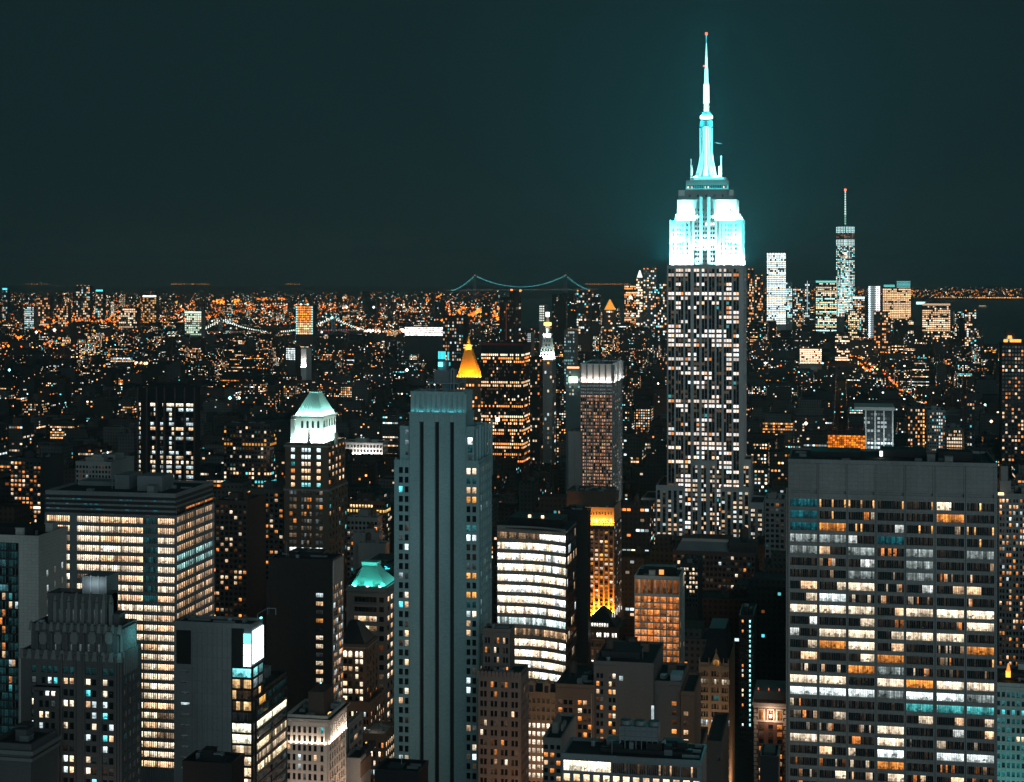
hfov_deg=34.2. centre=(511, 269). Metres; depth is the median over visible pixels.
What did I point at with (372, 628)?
window
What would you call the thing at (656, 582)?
window
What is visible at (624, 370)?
apartment building
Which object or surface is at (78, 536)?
window
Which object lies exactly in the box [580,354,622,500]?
white crown tower
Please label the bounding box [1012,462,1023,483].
office building
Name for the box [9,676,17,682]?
window
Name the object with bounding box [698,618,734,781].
gothic tower
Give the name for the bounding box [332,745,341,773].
window
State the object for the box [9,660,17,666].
window
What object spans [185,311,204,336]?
green lit block
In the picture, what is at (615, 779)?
window
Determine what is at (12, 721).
window
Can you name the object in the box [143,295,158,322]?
white topped far tower
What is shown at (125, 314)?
window
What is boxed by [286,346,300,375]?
floodlit white block
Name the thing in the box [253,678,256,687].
window
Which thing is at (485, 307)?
office building
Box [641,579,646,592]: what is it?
window
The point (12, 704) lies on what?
window
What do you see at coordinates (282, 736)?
window
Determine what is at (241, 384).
window
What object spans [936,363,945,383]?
apartment building
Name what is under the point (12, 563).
window
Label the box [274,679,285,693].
window
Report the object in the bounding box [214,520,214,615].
apartment building
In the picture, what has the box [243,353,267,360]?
office building
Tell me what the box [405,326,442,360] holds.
glaring low hall
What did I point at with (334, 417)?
window
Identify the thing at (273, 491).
brick apartment block
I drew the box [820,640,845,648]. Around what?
window
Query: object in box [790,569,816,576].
window
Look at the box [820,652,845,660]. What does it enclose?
window
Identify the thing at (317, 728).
classical office building
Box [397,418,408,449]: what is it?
apartment building
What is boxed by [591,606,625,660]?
dark pyramid building
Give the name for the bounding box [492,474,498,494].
office building
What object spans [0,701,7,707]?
window
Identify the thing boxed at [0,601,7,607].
window
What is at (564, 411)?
window
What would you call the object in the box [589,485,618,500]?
apartment building
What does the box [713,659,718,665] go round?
window
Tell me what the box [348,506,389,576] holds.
terraced dark block
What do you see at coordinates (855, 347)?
office building
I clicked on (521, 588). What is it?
window
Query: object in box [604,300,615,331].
orange pyramid tower
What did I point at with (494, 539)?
apartment building
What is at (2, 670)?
window
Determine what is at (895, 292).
window
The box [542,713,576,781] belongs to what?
grey loft
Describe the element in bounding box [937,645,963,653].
window
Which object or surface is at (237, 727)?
window
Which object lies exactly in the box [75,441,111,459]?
office building
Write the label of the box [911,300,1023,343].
bay water
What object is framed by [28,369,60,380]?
apartment building
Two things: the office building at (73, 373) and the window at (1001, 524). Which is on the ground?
the office building at (73, 373)
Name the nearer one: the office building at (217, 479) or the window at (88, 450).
the office building at (217, 479)
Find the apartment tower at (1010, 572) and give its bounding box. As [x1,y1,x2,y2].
[997,460,1023,665]
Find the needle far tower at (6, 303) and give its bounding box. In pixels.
[2,288,9,319]
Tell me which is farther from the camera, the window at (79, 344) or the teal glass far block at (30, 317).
the teal glass far block at (30, 317)
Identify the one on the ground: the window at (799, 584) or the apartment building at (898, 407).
the apartment building at (898, 407)
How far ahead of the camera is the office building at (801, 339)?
4405.96 m
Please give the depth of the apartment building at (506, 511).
1329.26 m
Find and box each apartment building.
[0,370,18,380]
[0,399,17,415]
[0,503,34,523]
[14,302,22,325]
[19,377,41,399]
[21,364,44,378]
[21,399,48,414]
[25,351,48,370]
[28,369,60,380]
[40,442,73,464]
[48,347,69,360]
[65,427,96,439]
[76,343,94,357]
[94,395,121,415]
[101,400,120,425]
[103,422,136,452]
[110,413,136,424]
[124,373,146,384]
[168,297,174,319]
[180,347,200,363]
[186,363,208,379]
[201,431,223,447]
[203,400,238,413]
[205,441,223,452]
[205,449,223,463]
[207,346,223,360]
[214,414,243,429]
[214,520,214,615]
[237,381,267,394]
[246,375,282,383]
[252,359,273,373]
[256,338,271,352]
[261,390,280,411]
[262,416,291,449]
[283,382,299,398]
[287,398,300,416]
[301,348,317,360]
[328,339,346,350]
[332,350,343,371]
[336,414,346,421]
[336,422,353,439]
[348,461,374,483]
[348,483,386,498]
[348,564,384,584]
[351,380,371,416]
[353,454,385,483]
[354,352,372,368]
[359,417,380,439]
[363,368,392,387]
[370,301,377,324]
[370,553,393,564]
[378,476,393,487]
[382,449,399,475]
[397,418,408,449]
[492,490,518,511]
[492,500,498,522]
[492,520,501,561]
[493,457,520,473]
[493,464,506,493]
[498,502,516,522]
[506,472,521,487]
[519,474,538,512]
[531,471,545,495]
[533,493,566,513]
[552,294,563,342]
[556,407,565,464]
[558,440,565,456]
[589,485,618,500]
[601,335,619,356]
[622,387,633,405]
[622,406,634,429]
[622,483,634,499]
[623,365,626,378]
[635,400,652,431]
[650,415,666,431]
[650,427,666,453]
[650,534,674,564]
[653,388,666,416]
[655,440,666,463]
[685,620,708,671]
[747,383,765,394]
[747,438,775,450]
[747,445,768,464]
[747,572,785,680]
[752,437,769,449]
[753,341,771,356]
[753,460,768,495]
[766,385,791,404]
[766,550,785,572]
[769,447,790,483]
[771,399,789,411]
[794,415,825,442]
[805,383,834,390]
[810,331,817,347]
[816,389,833,428]
[819,398,832,416]
[861,342,871,362]
[868,355,879,368]
[871,375,886,386]
[878,399,902,414]
[898,322,907,339]
[922,386,941,403]
[934,340,947,362]
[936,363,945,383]
[944,387,965,400]
[947,415,976,426]
[955,361,972,387]
[961,346,984,362]
[979,413,998,433]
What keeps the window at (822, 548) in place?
in the office tower at (891, 613)
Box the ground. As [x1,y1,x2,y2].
[0,285,1023,781]
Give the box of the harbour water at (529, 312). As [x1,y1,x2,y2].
[521,299,882,326]
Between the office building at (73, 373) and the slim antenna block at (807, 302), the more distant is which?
the slim antenna block at (807, 302)
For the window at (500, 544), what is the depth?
816.51 m
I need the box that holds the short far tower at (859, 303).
[853,297,864,331]
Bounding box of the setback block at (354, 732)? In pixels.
[346,711,361,754]
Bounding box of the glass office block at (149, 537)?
[45,471,213,781]
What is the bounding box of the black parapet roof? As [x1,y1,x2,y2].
[374,756,428,781]
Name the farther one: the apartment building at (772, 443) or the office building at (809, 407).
the office building at (809, 407)
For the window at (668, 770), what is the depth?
480.12 m
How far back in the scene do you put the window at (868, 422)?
1464.50 m
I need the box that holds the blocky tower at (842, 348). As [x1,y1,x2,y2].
[835,333,849,380]
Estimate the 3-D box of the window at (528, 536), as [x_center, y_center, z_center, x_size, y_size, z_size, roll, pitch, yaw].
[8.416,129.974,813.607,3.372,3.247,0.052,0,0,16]
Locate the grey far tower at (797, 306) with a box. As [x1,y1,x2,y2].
[793,288,802,331]
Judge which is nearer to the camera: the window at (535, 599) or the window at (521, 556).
the window at (535, 599)
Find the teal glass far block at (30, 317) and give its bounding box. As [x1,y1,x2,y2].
[24,306,37,331]
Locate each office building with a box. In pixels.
[0,476,9,502]
[8,416,33,455]
[10,340,31,347]
[16,411,45,437]
[38,386,57,413]
[49,358,77,370]
[49,419,83,438]
[55,381,71,404]
[57,367,80,380]
[60,412,86,424]
[64,459,75,484]
[74,433,102,444]
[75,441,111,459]
[80,395,107,422]
[90,370,117,386]
[91,354,105,367]
[110,357,134,368]
[117,429,136,455]
[118,397,136,415]
[131,299,141,325]
[148,360,171,384]
[166,363,185,381]
[190,337,204,352]
[205,471,223,496]
[215,479,256,499]
[219,372,244,388]
[224,387,240,403]
[226,364,254,374]
[240,394,260,404]
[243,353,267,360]
[276,448,284,481]
[287,295,293,316]
[287,682,349,781]
[298,395,307,409]
[339,400,366,416]
[345,453,351,483]
[349,416,376,438]
[381,409,408,453]
[390,364,407,378]
[390,498,393,553]
[397,384,425,399]
[407,371,427,386]
[435,300,444,322]
[481,301,490,320]
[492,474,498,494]
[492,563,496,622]
[537,466,558,493]
[552,462,565,493]
[585,356,602,361]
[592,294,600,351]
[620,333,642,355]
[620,495,653,563]
[622,433,645,464]
[622,546,648,636]
[632,462,666,494]
[703,585,746,704]
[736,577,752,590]
[749,324,757,356]
[752,357,768,372]
[753,487,759,494]
[756,535,764,570]
[761,412,793,442]
[768,479,787,492]
[771,348,786,360]
[793,332,809,349]
[795,399,822,414]
[798,368,813,385]
[802,430,827,447]
[848,404,862,429]
[850,340,864,360]
[879,388,898,398]
[911,366,928,396]
[914,342,926,357]
[974,379,997,398]
[983,393,998,404]
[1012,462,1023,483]
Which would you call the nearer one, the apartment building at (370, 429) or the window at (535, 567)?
the window at (535, 567)
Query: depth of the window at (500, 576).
816.51 m
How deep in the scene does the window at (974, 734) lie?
627.57 m
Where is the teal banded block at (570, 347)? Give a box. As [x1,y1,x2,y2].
[564,329,577,386]
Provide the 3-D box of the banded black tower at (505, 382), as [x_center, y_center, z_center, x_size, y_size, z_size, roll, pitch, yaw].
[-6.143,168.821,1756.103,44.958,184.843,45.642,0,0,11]
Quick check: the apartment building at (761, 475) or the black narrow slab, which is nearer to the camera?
the apartment building at (761, 475)
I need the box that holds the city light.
[0,287,1021,429]
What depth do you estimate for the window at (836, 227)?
5688.49 m
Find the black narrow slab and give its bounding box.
[530,356,542,472]
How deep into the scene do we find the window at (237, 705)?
547.51 m
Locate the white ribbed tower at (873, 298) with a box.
[868,285,879,336]
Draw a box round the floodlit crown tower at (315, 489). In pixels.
[283,391,347,636]
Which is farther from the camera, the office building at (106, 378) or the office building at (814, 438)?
the office building at (106, 378)
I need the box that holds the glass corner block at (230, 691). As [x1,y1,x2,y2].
[173,608,286,781]
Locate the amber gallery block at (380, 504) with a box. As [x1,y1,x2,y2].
[348,491,390,553]
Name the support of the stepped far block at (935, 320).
on the ground
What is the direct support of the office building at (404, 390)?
on the ground
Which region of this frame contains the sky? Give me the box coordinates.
[0,0,1023,285]
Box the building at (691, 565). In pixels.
[680,554,702,620]
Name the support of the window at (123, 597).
in the glass office block at (149, 537)
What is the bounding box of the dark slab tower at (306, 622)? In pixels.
[270,541,343,712]
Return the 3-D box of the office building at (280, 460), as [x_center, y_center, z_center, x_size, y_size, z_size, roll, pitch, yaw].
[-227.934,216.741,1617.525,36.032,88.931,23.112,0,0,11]
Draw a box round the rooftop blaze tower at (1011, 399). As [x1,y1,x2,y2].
[999,331,1023,469]
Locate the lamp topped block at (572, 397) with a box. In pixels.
[566,366,579,493]
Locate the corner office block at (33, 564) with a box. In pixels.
[0,521,66,734]
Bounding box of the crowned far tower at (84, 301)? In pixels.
[76,285,92,320]
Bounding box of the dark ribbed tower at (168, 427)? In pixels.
[137,382,200,480]
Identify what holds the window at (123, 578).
in the glass office block at (149, 537)
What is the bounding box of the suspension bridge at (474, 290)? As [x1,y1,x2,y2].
[446,274,597,294]
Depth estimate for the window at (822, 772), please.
638.23 m
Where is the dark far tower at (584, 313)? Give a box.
[577,290,591,351]
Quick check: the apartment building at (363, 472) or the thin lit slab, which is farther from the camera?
the thin lit slab
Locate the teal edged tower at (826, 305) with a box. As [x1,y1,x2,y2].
[816,281,836,330]
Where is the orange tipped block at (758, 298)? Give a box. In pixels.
[755,275,762,321]
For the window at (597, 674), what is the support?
in the loft building at (607, 689)
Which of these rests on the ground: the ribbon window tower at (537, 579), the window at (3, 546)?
the ribbon window tower at (537, 579)
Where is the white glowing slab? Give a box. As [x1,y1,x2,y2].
[539,304,547,355]
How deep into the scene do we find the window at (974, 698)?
627.57 m
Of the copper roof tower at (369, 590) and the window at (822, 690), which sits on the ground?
the copper roof tower at (369, 590)
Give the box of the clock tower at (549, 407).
[540,312,555,465]
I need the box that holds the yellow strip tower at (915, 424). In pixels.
[906,402,924,446]
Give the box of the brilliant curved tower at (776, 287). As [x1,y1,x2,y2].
[767,253,785,329]
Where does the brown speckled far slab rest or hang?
on the ground
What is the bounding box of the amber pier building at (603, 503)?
[567,485,621,617]
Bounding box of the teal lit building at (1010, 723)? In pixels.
[997,662,1023,781]
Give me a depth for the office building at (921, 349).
4344.80 m
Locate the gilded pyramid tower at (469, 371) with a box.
[457,335,480,421]
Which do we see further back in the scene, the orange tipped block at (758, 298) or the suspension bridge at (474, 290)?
the suspension bridge at (474, 290)
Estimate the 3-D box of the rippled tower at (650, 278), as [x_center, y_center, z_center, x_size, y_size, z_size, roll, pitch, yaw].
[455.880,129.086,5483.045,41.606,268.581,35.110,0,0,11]
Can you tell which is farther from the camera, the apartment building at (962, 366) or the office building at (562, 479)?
the apartment building at (962, 366)
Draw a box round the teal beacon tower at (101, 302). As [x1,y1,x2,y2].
[96,290,105,322]
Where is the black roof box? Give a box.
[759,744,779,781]
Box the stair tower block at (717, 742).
[706,712,728,781]
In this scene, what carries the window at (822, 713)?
in the office tower at (891, 613)
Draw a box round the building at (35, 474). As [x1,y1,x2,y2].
[10,447,63,523]
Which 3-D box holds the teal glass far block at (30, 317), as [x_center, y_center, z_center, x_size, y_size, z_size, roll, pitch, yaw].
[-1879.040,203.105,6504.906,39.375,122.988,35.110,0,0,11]
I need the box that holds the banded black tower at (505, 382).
[481,342,530,472]
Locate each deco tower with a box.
[18,571,141,781]
[394,351,528,781]
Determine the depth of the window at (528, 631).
813.52 m
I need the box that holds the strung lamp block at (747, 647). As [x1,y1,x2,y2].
[739,603,756,754]
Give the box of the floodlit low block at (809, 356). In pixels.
[800,347,821,370]
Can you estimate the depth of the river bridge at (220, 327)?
6868.71 m
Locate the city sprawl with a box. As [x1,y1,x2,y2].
[0,292,1023,617]
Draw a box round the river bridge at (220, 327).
[206,317,363,332]
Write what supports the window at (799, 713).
in the office tower at (891, 613)
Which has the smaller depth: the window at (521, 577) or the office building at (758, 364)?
the window at (521, 577)
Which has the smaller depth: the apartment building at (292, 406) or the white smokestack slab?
the apartment building at (292, 406)
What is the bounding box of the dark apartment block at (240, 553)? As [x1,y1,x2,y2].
[215,487,265,664]
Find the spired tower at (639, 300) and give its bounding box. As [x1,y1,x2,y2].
[636,270,643,327]
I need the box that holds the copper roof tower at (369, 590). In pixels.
[345,560,393,720]
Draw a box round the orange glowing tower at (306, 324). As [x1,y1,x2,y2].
[296,304,316,348]
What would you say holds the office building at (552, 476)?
on the ground
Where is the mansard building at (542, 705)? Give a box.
[529,678,555,781]
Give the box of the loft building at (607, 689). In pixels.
[555,636,700,743]
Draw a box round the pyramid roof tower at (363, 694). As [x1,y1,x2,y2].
[343,620,384,730]
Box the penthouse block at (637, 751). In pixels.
[562,718,706,781]
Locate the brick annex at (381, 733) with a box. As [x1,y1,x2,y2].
[362,720,393,781]
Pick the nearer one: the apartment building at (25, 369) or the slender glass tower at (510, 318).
the slender glass tower at (510, 318)
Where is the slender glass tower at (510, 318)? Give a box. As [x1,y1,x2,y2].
[500,289,520,341]
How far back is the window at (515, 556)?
815.11 m
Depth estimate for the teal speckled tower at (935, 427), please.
1572.46 m
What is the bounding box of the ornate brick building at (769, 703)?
[752,679,785,781]
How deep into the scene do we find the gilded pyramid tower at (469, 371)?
2049.84 m
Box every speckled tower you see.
[656,283,666,337]
[926,405,944,449]
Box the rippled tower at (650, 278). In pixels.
[643,268,656,336]
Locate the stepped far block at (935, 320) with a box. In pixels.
[916,302,949,339]
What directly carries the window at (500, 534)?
in the ribbon window tower at (537, 579)
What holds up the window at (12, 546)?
in the corner office block at (33, 564)
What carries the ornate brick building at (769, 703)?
on the ground
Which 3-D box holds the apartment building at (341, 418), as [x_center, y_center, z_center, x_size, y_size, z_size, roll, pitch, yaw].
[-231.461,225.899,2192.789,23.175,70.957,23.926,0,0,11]
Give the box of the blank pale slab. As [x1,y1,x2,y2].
[568,426,582,488]
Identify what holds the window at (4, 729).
in the corner office block at (33, 564)
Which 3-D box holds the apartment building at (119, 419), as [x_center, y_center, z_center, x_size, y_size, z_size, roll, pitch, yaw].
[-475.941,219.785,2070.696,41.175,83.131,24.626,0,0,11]
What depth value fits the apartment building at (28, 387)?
2799.74 m
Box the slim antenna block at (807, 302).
[805,280,809,324]
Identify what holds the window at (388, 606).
in the copper roof tower at (369, 590)
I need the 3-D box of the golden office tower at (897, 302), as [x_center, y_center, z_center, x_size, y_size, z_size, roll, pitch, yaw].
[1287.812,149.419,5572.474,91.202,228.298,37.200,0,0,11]
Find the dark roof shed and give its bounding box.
[182,746,244,781]
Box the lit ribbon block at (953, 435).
[945,423,961,448]
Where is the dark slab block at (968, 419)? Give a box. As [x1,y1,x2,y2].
[962,389,974,450]
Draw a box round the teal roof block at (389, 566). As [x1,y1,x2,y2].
[384,558,393,576]
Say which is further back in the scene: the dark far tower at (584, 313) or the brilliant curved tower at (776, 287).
the brilliant curved tower at (776, 287)
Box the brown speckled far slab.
[36,297,52,324]
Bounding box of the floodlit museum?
[345,438,390,454]
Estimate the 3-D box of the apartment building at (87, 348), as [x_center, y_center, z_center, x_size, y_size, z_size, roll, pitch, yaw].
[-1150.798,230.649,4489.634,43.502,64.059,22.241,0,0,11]
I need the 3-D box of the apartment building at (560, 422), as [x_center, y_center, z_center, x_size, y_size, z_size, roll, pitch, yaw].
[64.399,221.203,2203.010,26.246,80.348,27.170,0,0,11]
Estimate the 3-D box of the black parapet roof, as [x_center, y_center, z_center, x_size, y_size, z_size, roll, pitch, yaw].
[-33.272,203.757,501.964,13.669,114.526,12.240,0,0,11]
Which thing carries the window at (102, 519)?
in the glass office block at (149, 537)
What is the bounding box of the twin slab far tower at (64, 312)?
[58,302,70,326]
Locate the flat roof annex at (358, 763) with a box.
[346,740,375,781]
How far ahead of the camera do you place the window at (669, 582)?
850.49 m
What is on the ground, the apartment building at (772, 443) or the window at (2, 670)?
the apartment building at (772, 443)
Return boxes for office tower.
[786,446,996,781]
[883,280,910,319]
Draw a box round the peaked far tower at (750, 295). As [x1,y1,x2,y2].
[748,269,753,334]
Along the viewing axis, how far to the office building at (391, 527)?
1173.87 m
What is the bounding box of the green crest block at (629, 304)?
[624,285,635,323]
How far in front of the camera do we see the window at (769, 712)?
691.95 m
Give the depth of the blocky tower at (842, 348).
3923.40 m
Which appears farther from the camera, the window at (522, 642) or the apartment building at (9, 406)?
the apartment building at (9, 406)
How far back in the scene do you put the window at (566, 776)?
486.01 m
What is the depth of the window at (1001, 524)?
962.32 m
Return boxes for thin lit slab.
[527,332,534,355]
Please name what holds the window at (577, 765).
in the penthouse block at (637, 751)
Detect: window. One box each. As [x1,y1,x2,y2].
[0,543,7,549]
[0,551,7,557]
[0,560,62,691]
[0,568,7,574]
[0,576,7,582]
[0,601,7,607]
[0,618,7,624]
[0,626,7,632]
[0,651,7,657]
[0,659,7,665]
[0,668,7,674]
[0,676,7,682]
[0,693,7,698]
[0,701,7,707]
[0,709,7,715]
[0,717,7,723]
[0,726,7,732]
[3,291,6,319]
[9,426,33,450]
[9,543,17,549]
[9,552,17,558]
[9,568,17,574]
[9,577,17,583]
[9,601,17,607]
[9,618,17,624]
[9,626,17,632]
[9,651,17,657]
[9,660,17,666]
[9,668,17,674]
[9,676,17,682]
[9,693,17,699]
[9,701,17,707]
[9,710,17,716]
[9,718,17,724]
[23,404,39,414]
[25,307,33,329]
[37,298,49,324]
[40,644,112,781]
[47,515,68,520]
[50,426,78,438]
[58,304,67,325]
[76,287,89,320]
[77,516,98,521]
[77,526,98,531]
[77,535,98,541]
[77,545,98,550]
[77,554,98,560]
[77,564,98,570]
[78,450,111,454]
[79,344,93,355]
[96,295,102,321]
[100,497,212,767]
[100,517,119,522]
[100,536,119,541]
[100,546,119,551]
[100,555,119,561]
[111,358,132,367]
[119,309,136,331]
[119,401,136,412]
[121,517,142,523]
[121,527,142,532]
[121,537,142,542]
[121,546,142,552]
[121,556,142,561]
[121,566,142,571]
[121,575,142,581]
[121,585,142,591]
[121,595,142,600]
[121,604,142,610]
[125,614,142,620]
[137,624,142,629]
[137,634,142,639]
[139,403,139,470]
[143,298,155,320]
[180,348,199,363]
[185,314,200,334]
[207,480,222,486]
[233,668,250,677]
[233,679,250,688]
[233,690,250,699]
[233,701,250,710]
[233,712,250,721]
[233,723,250,732]
[233,734,250,743]
[233,745,250,754]
[239,384,266,393]
[240,430,275,480]
[244,757,250,765]
[244,768,250,776]
[253,667,256,676]
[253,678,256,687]
[257,690,270,706]
[257,701,270,716]
[257,711,270,727]
[257,722,270,738]
[257,733,270,749]
[257,744,270,760]
[257,754,270,771]
[257,765,270,781]
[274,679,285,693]
[274,689,285,703]
[274,700,285,714]
[274,710,285,725]
[274,721,285,735]
[274,731,285,746]
[274,742,285,756]
[274,752,285,767]
[274,762,285,778]
[276,773,285,781]
[286,348,294,359]
[296,306,312,333]
[302,417,345,610]
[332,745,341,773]
[349,644,383,723]
[355,597,376,601]
[355,607,376,611]
[355,616,376,621]
[366,626,376,630]
[383,417,401,453]
[388,606,391,720]
[405,327,442,335]
[405,430,517,781]
[443,318,462,360]
[457,384,479,419]
[481,352,530,464]
[498,532,503,537]
[498,542,503,548]
[498,553,503,558]
[498,563,503,569]
[498,574,503,580]
[498,585,503,590]
[498,595,503,601]
[498,606,503,612]
[498,617,503,622]
[500,300,520,341]
[505,532,510,537]
[505,542,510,548]
[505,553,510,559]
[505,564,510,569]
[505,574,510,580]
[505,585,510,591]
[505,596,510,601]
[505,606,510,612]
[505,617,510,623]
[512,532,518,538]
[512,543,518,548]
[512,553,518,559]
[512,564,518,570]
[512,575,518,580]
[512,585,518,591]
[512,596,518,602]
[512,607,518,612]
[512,617,518,623]
[519,533,525,538]
[519,543,525,549]
[519,553,525,559]
[519,564,525,570]
[519,575,525,581]
[519,585,525,591]
[519,596,525,602]
[519,607,525,613]
[519,617,525,623]
[519,628,525,634]
[519,639,525,645]
[519,650,525,655]
[526,533,532,538]
[526,543,532,549]
[526,554,532,560]
[526,564,532,570]
[526,575,532,581]
[526,586,532,592]
[526,596,532,602]
[526,607,532,613]
[526,618,532,624]
[526,628,532,634]
[526,639,532,645]
[526,650,532,656]
[526,661,532,667]
[530,359,542,463]
[533,528,575,681]
[533,543,538,549]
[533,554,538,560]
[533,565,538,571]
[533,575,538,581]
[533,586,538,592]
[533,597,538,603]
[533,608,538,614]
[533,618,538,624]
[533,672,538,678]
[541,339,555,463]
[557,411,564,461]
[564,332,573,373]
[564,760,586,770]
[564,773,569,779]
[566,371,579,394]
[574,774,579,780]
[577,293,589,333]
[581,382,619,489]
[584,775,588,781]
[588,673,614,738]
[588,761,610,772]
[592,623,616,645]
[593,512,619,607]
[593,775,598,781]
[601,337,616,355]
[603,776,608,781]
[613,763,627,773]
[613,776,618,781]
[621,508,653,550]
[622,440,643,462]
[623,777,628,781]
[625,286,635,323]
[626,561,633,615]
[630,764,644,774]
[635,573,683,662]
[635,579,639,592]
[636,279,641,324]
[636,409,648,431]
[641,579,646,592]
[644,270,655,326]
[647,765,662,775]
[648,580,652,593]
[651,706,653,718]
[654,185,761,543]
[654,580,659,593]
[656,284,665,336]
[661,580,665,593]
[664,766,679,776]
[667,580,671,593]
[673,580,678,594]
[681,767,696,777]
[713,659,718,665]
[717,672,727,708]
[748,274,752,324]
[754,444,769,449]
[755,277,762,321]
[755,470,768,491]
[759,710,763,719]
[763,423,792,441]
[767,254,785,323]
[768,711,772,719]
[771,454,786,478]
[777,711,781,720]
[786,283,791,322]
[790,498,816,506]
[790,510,816,517]
[790,522,816,529]
[790,534,816,541]
[790,545,816,553]
[790,557,816,564]
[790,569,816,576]
[790,580,816,588]
[790,592,816,600]
[790,604,816,611]
[790,616,816,623]
[790,627,816,635]
[790,639,816,647]
[790,651,816,658]
[790,663,816,670]
[790,674,816,682]
[790,686,816,694]
[790,698,816,705]
[790,709,816,717]
[790,721,816,729]
[790,733,816,741]
[790,745,816,752]
[790,756,816,764]
[790,768,816,776]
[790,780,816,781]
[793,289,801,325]
[800,349,820,363]
[804,438,827,445]
[805,284,808,316]
[816,283,835,330]
[820,499,845,506]
[820,511,845,518]
[820,523,845,530]
[820,534,845,542]
[820,546,845,554]
[820,558,845,565]
[820,570,845,577]
[820,582,845,589]
[820,593,845,601]
[820,605,845,613]
[820,617,845,624]
[820,629,845,636]
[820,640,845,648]
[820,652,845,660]
[820,664,845,672]
[820,676,845,683]
[820,687,845,695]
[820,699,845,707]
[820,711,845,719]
[820,723,845,730]
[820,735,845,742]
[820,746,845,754]
[820,758,845,766]
[820,770,845,778]
[835,334,848,360]
[836,227,853,315]
[847,435,864,448]
[848,311,858,339]
[849,500,993,781]
[853,299,863,331]
[864,413,891,448]
[869,286,879,335]
[874,313,889,354]
[883,289,910,319]
[912,369,928,386]
[922,306,949,338]
[937,502,963,510]
[937,514,963,522]
[937,526,963,534]
[937,538,963,546]
[937,550,963,557]
[937,562,963,569]
[937,574,963,581]
[937,586,963,593]
[937,598,963,605]
[937,610,963,617]
[937,622,963,629]
[937,633,963,641]
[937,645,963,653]
[937,657,963,665]
[937,669,963,677]
[937,681,963,689]
[937,693,963,701]
[937,705,963,713]
[937,717,963,725]
[937,729,963,737]
[937,741,963,749]
[937,753,963,761]
[937,765,963,773]
[937,777,963,781]
[965,312,975,345]
[967,503,993,511]
[967,515,993,522]
[967,527,993,534]
[967,575,993,582]
[967,587,993,594]
[967,611,993,618]
[967,623,993,630]
[967,635,993,642]
[967,647,993,654]
[967,659,993,666]
[967,671,993,678]
[967,683,993,690]
[967,694,993,702]
[967,706,993,714]
[967,718,993,726]
[967,730,993,738]
[967,742,993,750]
[967,754,993,762]
[967,766,993,774]
[967,778,993,781]
[1000,499,1023,664]
[1002,369,1019,460]
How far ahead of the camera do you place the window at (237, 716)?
547.51 m
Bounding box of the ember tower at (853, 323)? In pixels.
[848,309,858,339]
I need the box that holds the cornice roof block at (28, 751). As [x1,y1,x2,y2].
[0,721,61,781]
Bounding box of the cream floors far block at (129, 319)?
[119,307,140,331]
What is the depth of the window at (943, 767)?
629.72 m
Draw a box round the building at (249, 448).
[223,415,276,486]
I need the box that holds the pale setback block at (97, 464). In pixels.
[75,448,133,480]
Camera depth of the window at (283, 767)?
572.18 m
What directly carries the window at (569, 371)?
in the lamp topped block at (572, 397)
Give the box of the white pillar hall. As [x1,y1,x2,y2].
[854,403,894,448]
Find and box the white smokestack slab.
[301,348,310,379]
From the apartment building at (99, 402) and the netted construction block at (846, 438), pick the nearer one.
the netted construction block at (846, 438)
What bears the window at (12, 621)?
in the corner office block at (33, 564)
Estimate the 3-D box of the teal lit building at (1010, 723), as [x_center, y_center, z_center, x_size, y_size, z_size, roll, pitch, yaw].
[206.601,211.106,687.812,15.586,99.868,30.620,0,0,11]
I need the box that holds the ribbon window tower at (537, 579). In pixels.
[497,512,576,682]
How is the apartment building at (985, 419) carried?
on the ground
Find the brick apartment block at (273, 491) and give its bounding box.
[250,481,284,664]
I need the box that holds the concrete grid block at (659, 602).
[634,564,684,662]
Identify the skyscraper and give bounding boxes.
[642,32,765,543]
[836,189,854,331]
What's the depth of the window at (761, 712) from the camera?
692.62 m
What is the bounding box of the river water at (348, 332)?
[209,331,349,333]
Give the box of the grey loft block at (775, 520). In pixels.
[765,492,785,557]
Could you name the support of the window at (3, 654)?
in the corner office block at (33, 564)
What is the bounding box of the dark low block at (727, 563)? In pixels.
[672,525,757,589]
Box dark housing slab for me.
[443,315,468,388]
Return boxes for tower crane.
[811,363,876,431]
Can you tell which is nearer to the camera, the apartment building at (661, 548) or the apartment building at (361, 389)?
the apartment building at (661, 548)
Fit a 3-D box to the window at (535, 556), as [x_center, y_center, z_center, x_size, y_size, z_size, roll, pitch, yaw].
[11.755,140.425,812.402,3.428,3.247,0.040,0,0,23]
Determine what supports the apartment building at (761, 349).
on the ground
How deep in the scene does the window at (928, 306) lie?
5142.89 m
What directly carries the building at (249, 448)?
on the ground
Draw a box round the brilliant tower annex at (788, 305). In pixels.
[786,282,791,331]
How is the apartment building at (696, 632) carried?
on the ground
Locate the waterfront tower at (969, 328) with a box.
[964,310,975,345]
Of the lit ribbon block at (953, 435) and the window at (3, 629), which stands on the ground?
the lit ribbon block at (953, 435)
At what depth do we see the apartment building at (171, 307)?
8763.25 m
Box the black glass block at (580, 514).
[560,504,590,662]
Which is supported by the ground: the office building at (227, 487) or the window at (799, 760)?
the office building at (227, 487)
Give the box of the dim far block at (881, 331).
[874,311,889,354]
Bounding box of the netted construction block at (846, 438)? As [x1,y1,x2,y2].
[828,425,864,448]
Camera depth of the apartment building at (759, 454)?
1647.92 m

